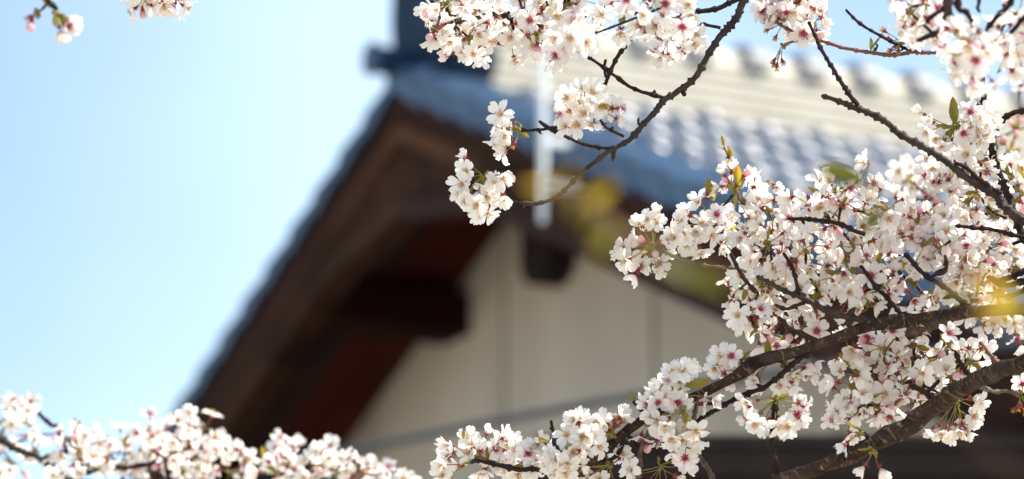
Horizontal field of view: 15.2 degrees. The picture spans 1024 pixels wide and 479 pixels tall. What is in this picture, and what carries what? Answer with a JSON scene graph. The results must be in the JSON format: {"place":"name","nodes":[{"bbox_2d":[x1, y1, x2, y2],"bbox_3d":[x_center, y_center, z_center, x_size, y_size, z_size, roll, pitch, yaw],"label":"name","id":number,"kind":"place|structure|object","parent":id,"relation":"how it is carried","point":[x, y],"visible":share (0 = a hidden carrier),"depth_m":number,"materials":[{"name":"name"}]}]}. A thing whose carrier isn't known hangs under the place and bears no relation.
{"place":"outdoors","nodes":[
{"label":"outdoors","id":0,"kind":"place"},
{"bbox_2d":[23,0,82,45],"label":"cherry branch","id":1,"kind":"object","parent":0,"point":[72,25],"visible":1,"depth_m":4.49,"materials":[{"name":"white plant"}]},
{"bbox_2d":[119,0,198,22],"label":"cherry branch","id":2,"kind":"object","parent":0,"point":[167,8],"visible":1,"depth_m":5.31,"materials":[{"name":"white plant"}]},
{"bbox_2d":[0,390,421,478],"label":"cherry branch","id":3,"kind":"object","parent":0,"point":[189,432],"visible":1,"depth_m":6.00,"materials":[{"name":"white plant"}]},
{"bbox_2d":[0,0,1023,478],"label":"sky","id":4,"kind":"structure","parent":0,"point":[152,169],"materials":[{"name":"blue"}]},
{"bbox_2d":[413,0,621,76],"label":"cherry branch","id":5,"kind":"object","parent":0,"point":[478,32],"visible":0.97,"depth_m":5.16,"materials":[{"name":"white plant"}]},
{"bbox_2d":[445,0,748,225],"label":"cherry branch","id":6,"kind":"object","parent":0,"point":[649,28],"visible":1,"depth_m":5.08,"materials":[{"name":"white plant"}]},
{"bbox_2d":[523,164,1023,478],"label":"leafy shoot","id":7,"kind":"object","parent":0,"point":[668,267],"visible":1,"depth_m":2.35,"materials":[{"name":"yellow plant"}]},
{"bbox_2d":[733,298,1023,478],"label":"cherry branch","id":8,"kind":"object","parent":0,"point":[856,406],"visible":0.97,"depth_m":5.08,"materials":[{"name":"white plant"}]},
{"bbox_2d":[429,136,1023,478],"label":"cherry branch","id":9,"kind":"object","parent":8,"relation":"on","point":[503,451],"visible":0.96,"depth_m":5.10,"materials":[{"name":"white plant"}]},
{"bbox_2d":[816,161,1016,298],"bbox_3d":[0.496,0.095,3.341,0.467,0.336,0.050,2,-14,-7],"label":"leafy shoot","id":10,"kind":"object","parent":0,"point":[835,171],"visible":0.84,"depth_m":3.35,"materials":[{"name":"green plant"}]},
{"bbox_2d":[886,59,1023,218],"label":"cherry branch","id":11,"kind":"object","parent":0,"point":[895,175],"visible":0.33,"depth_m":5.95,"materials":[{"name":"white plant"}]},
{"bbox_2d":[887,0,1023,100],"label":"cherry branch","id":12,"kind":"object","parent":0,"point":[979,52],"visible":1,"depth_m":4.58,"materials":[{"name":"white plant"}]},
{"bbox_2d":[912,76,1023,254],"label":"cherry branch","id":13,"kind":"object","parent":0,"point":[980,125],"visible":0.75,"depth_m":5.14,"materials":[{"name":"white plant"}]},
{"bbox_2d":[749,0,1015,71],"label":"cherry branch","id":14,"kind":"object","parent":13,"relation":"on","point":[794,14],"visible":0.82,"depth_m":5.22,"materials":[{"name":"white plant"}]},
{"bbox_2d":[807,21,1023,225],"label":"cherry branch","id":15,"kind":"object","parent":13,"relation":"on","point":[965,157],"visible":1,"depth_m":5.02,"materials":[{"name":"brown plant"}]},
{"bbox_2d":[936,274,1023,325],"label":"leafy shoot","id":16,"kind":"object","parent":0,"point":[1005,309],"visible":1,"depth_m":2.49,"materials":[{"name":"yellow plant"}]},
{"label":"ground","id":17,"kind":"structure","parent":0,"visible":0},
{"bbox_2d":[131,0,1023,478],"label":"house","id":18,"kind":"structure","parent":17,"relation":"on","point":[393,292],"depth_m":15.31,"materials":[{"name":"paint"}]},
{"bbox_2d":[539,23,581,222],"bbox_3d":[0.170,-0.557,13.618,0.169,1.040,0.038,7,-16,-24],"label":"white mast","id":19,"kind":"object","parent":18,"relation":"attached to","point":[545,141],"visible":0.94,"depth_m":13.54,"materials":[{"name":"metal"}]},
{"bbox_2d":[260,340,1023,475],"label":"overhead cable","id":20,"kind":"object","parent":18,"relation":"attached to","point":[551,410],"visible":0.45,"depth_m":11.71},
{"bbox_2d":[537,435,1023,478],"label":"timber shed","id":21,"kind":"structure","parent":17,"relation":"on","point":[750,457],"depth_m":9.03,"materials":[{"name":"brown wood"}]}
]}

